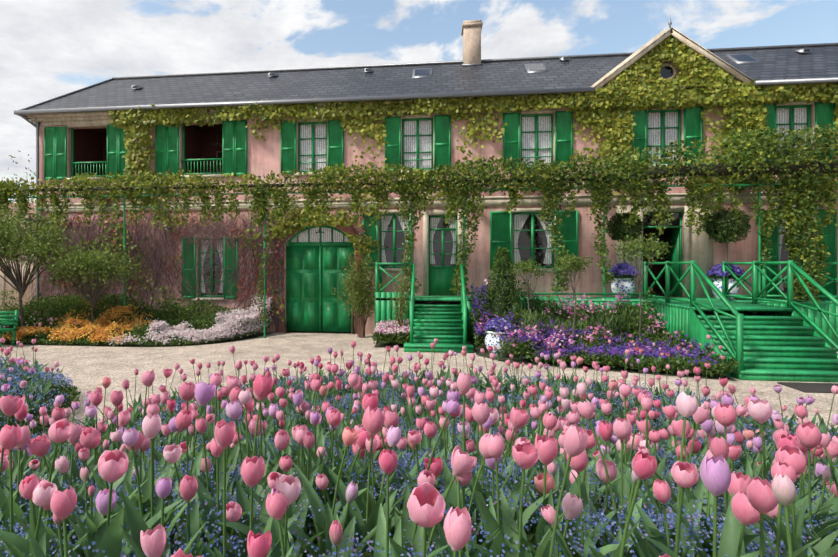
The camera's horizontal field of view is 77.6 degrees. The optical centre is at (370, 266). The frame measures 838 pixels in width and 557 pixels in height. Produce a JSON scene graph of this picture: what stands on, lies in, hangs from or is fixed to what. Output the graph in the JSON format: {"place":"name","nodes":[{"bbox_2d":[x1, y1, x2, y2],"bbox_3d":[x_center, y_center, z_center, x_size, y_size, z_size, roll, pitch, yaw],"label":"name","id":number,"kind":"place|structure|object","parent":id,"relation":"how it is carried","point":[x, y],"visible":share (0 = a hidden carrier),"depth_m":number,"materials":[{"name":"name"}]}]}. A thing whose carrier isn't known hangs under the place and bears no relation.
{"place":"outdoors","nodes":[
{"label":"outdoors","id":0,"kind":"place"},
{"bbox_2d":[0,261,35,313],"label":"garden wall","id":1,"kind":"structure","parent":0,"point":[15,294],"depth_m":21.60,"materials":[{"name":"beige stone"}]},
{"bbox_2d":[2,245,35,260],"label":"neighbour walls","id":2,"kind":"structure","parent":0,"point":[18,258],"depth_m":22.68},
{"bbox_2d":[0,202,35,240],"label":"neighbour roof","id":3,"kind":"structure","parent":2,"relation":"on","point":[31,206],"depth_m":26.00,"materials":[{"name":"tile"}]},
{"bbox_2d":[31,204,386,321],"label":"vines fresh leaves","id":4,"kind":"object","parent":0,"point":[314,217],"visible":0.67,"depth_m":15.99,"materials":[{"name":"green plant"}]},
{"bbox_2d":[275,216,363,333],"bbox_3d":[-1.593,0.207,15.947,2.790,3.660,0.020,0,0,7],"label":"house barn arch brick","id":5,"kind":"object","parent":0,"point":[281,330],"visible":0.15,"depth_m":16.05,"materials":[{"name":"brick"}]},
{"bbox_2d":[24,209,713,234],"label":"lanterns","id":6,"kind":"object","parent":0,"point":[30,218],"depth_m":16.65,"materials":[{"name":"black metal"}]},
{"bbox_2d":[74,124,674,296],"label":"dark openings","id":7,"kind":"object","parent":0,"point":[90,145],"visible":0.15,"depth_m":18.25,"materials":[{"name":"black"}]},
{"bbox_2d":[0,311,837,556],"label":"tulips","id":8,"kind":"object","parent":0,"point":[734,539],"depth_m":2.19,"materials":[{"name":"pink plant"}]},
{"bbox_2d":[0,121,837,324],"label":"climbing vines","id":9,"kind":"object","parent":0,"point":[807,205],"depth_m":13.81,"materials":[{"name":"green plant"}]},
{"bbox_2d":[0,317,837,455],"bbox_3d":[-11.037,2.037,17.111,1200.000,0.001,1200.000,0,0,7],"label":"ground","id":10,"kind":"structure","parent":0,"point":[86,368],"depth_m":10.72,"materials":[{"name":"beige gravel"}]},
{"bbox_2d":[0,310,18,347],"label":"bench","id":11,"kind":"object","parent":10,"relation":"on","point":[14,321],"visible":1,"depth_m":13.45,"materials":[{"name":"green paint"}]},
{"bbox_2d":[1,151,35,308],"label":"tree","id":12,"kind":"object","parent":10,"relation":"on","point":[4,282],"depth_m":18.65,"materials":[{"name":"green plant"}]},
{"bbox_2d":[333,250,387,337],"bbox_3d":[-0.314,0.774,14.974,1.714,2.536,1.283,0,0,7],"label":"shrub","id":13,"kind":"object","parent":10,"relation":"on","point":[361,277],"depth_m":14.90,"materials":[{"name":"green plant"}]},
{"bbox_2d":[3,332,737,380],"bbox_3d":[-4.080,2.031,14.035,22.898,0.001,4.569,0,0,13],"label":"edging","id":14,"kind":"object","parent":10,"relation":"on","point":[525,360],"depth_m":12.04,"materials":[{"name":"grey stone"}]},
{"bbox_2d":[0,204,90,328],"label":"tree","id":15,"kind":"object","parent":14,"relation":"on","point":[7,229],"depth_m":14.37,"materials":[{"name":"green plant"}]},
{"bbox_2d":[24,239,155,322],"bbox_3d":[-7.864,0.570,14.649,3.234,2.945,3.353,0,0,7],"label":"tree","id":16,"kind":"object","parent":14,"relation":"on","point":[90,258],"depth_m":14.52,"materials":[{"name":"green plant"}]},
{"bbox_2d":[0,277,741,376],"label":"beds","id":17,"kind":"object","parent":14,"relation":"on","point":[629,319],"depth_m":13.27,"materials":[{"name":"plant"}]},
{"bbox_2d":[385,270,410,343],"bbox_3d":[0.745,1.055,13.741,0.726,1.971,0.672,0,0,7],"label":"climbing plant","id":18,"kind":"object","parent":14,"relation":"on","point":[403,305],"depth_m":13.69,"materials":[{"name":"green plant"}]},
{"bbox_2d":[485,329,512,356],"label":"flower pot","id":19,"kind":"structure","parent":14,"relation":"on","point":[490,340],"depth_m":11.60,"materials":[{"name":"ceramic"}]},
{"bbox_2d":[484,317,513,336],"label":"flowers","id":20,"kind":"object","parent":19,"relation":"on","point":[501,321],"depth_m":11.68,"materials":[{"name":"purple plant"}]},
{"bbox_2d":[479,246,522,335],"bbox_3d":[3.357,0.698,13.235,1.315,2.480,1.300,0,0,7],"label":"cone shrub","id":21,"kind":"object","parent":14,"relation":"on","point":[502,302],"visible":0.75,"depth_m":13.07,"materials":[{"name":"green plant"}]},
{"bbox_2d":[506,256,549,310],"bbox_3d":[3.823,0.887,12.654,1.049,2.307,0.990,0,0,7],"label":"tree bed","id":22,"kind":"object","parent":14,"relation":"on","point":[524,265],"depth_m":12.63,"materials":[{"name":"green plant"}]},
{"bbox_2d":[551,249,595,339],"bbox_3d":[4.585,0.810,11.820,0.918,2.458,1.435,0,0,45],"label":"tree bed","id":23,"kind":"object","parent":14,"relation":"on","point":[577,263],"depth_m":11.75,"materials":[{"name":"green plant"}]},
{"bbox_2d":[607,232,676,333],"bbox_3d":[6.252,0.604,11.751,1.499,2.868,1.478,0,0,7],"label":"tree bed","id":24,"kind":"object","parent":14,"relation":"on","point":[632,246],"depth_m":11.85,"materials":[{"name":"green plant"}]},
{"bbox_2d":[2,380,768,556],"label":"bed soil mounds","id":25,"kind":"object","parent":10,"relation":"on","point":[69,400],"depth_m":6.38,"materials":[{"name":"brown soil"}]},
{"bbox_2d":[0,356,837,556],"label":"forget me not","id":26,"kind":"object","parent":25,"relation":"on","point":[770,533],"depth_m":2.50,"materials":[{"name":"blue plant"}]},
{"bbox_2d":[1,182,837,382],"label":"green railings","id":27,"kind":"object","parent":10,"relation":"on","point":[822,319],"visible":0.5,"depth_m":12.01,"materials":[{"name":"green paint"}]},
{"bbox_2d":[14,17,837,315],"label":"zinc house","id":28,"kind":"structure","parent":10,"relation":"on","point":[23,113],"depth_m":16.30,"materials":[{"name":"grey metal"}]},
{"bbox_2d":[30,35,837,206],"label":"ivy wall","id":29,"kind":"structure","parent":28,"relation":"attached to","point":[701,70],"depth_m":14.71,"materials":[{"name":"green plant"}]},
{"bbox_2d":[375,295,837,375],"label":"terrace deck","id":30,"kind":"structure","parent":10,"relation":"on","point":[739,304],"depth_m":10.97,"materials":[{"name":"green wood"}]},
{"bbox_2d":[611,278,635,298],"bbox_3d":[6.888,0.577,14.165,0.620,0.560,0.620,0,0,7],"label":"terrace pot","id":31,"kind":"object","parent":30,"relation":"on","point":[624,285],"depth_m":13.94,"materials":[{"name":"ceramic"}]},
{"bbox_2d":[606,211,644,280],"bbox_3d":[6.918,-0.567,14.142,1.004,1.951,1.015,0,0,7],"label":"topiary","id":32,"kind":"object","parent":31,"relation":"on","point":[618,228],"depth_m":13.97,"materials":[{"name":"green plant"}]},
{"bbox_2d":[711,278,739,299],"bbox_3d":[9.309,0.577,13.617,0.620,0.560,0.620,0,0,7],"label":"terrace pot","id":33,"kind":"object","parent":30,"relation":"on","point":[731,282],"depth_m":13.42,"materials":[{"name":"ceramic"}]},
{"bbox_2d":[701,206,751,280],"bbox_3d":[9.349,-0.593,13.611,1.160,2.002,1.173,0,0,7],"label":"topiary","id":34,"kind":"object","parent":33,"relation":"on","point":[722,220],"depth_m":13.41,"materials":[{"name":"green plant"}]},
{"bbox_2d":[777,382,837,392],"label":"doormat","id":35,"kind":"object","parent":10,"relation":"on","point":[816,387],"visible":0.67,"depth_m":8.75,"materials":[{"name":"grey"}]},
{"bbox_2d":[0,0,837,202],"label":"sky","id":36,"kind":"structure","parent":0,"point":[49,49],"materials":[{"name":"blue"}]},
{"bbox_2d":[37,61,837,335],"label":"house walls","id":37,"kind":"structure","parent":0,"point":[264,158],"depth_m":15.47,"materials":[{"name":"pink paint"}]},
{"bbox_2d":[4,208,377,332],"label":"bare vine stems","id":38,"kind":"object","parent":37,"relation":"attached to","point":[133,236],"visible":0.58,"depth_m":16.44,"materials":[{"name":"brown plant"}]},
{"bbox_2d":[26,28,837,109],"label":"house roof","id":39,"kind":"structure","parent":37,"relation":"on","point":[789,63],"depth_m":16.84,"materials":[{"name":"grey tile"}]},
{"bbox_2d":[461,20,482,63],"bbox_3d":[3.566,-7.613,18.349,0.690,1.900,0.800,0,0,7],"label":"house chimney","id":40,"kind":"object","parent":39,"relation":"on","point":[471,32],"visible":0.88,"depth_m":18.00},
{"bbox_2d":[27,28,837,300],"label":"house trim","id":41,"kind":"structure","parent":37,"relation":"attached to","point":[702,249],"depth_m":15.13,"materials":[{"name":"paint"}]},
{"bbox_2d":[44,102,836,331],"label":"house joinery","id":42,"kind":"object","parent":37,"relation":"attached to","point":[314,273],"visible":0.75,"depth_m":15.85,"materials":[{"name":"green wood"}]},
{"bbox_2d":[132,49,809,294],"bbox_3d":[7.977,-3.056,16.028,32.990,8.047,2.532,0,0,7],"label":"dark house glass","id":43,"kind":"object","parent":42,"relation":"in","point":[524,239],"visible":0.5,"depth_m":15.63,"materials":[{"name":"grey glass"}]},
{"bbox_2d":[201,107,807,292],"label":"windows","id":44,"kind":"structure","parent":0,"point":[654,135],"depth_m":15.60,"materials":[{"name":"glass"}]}
]}

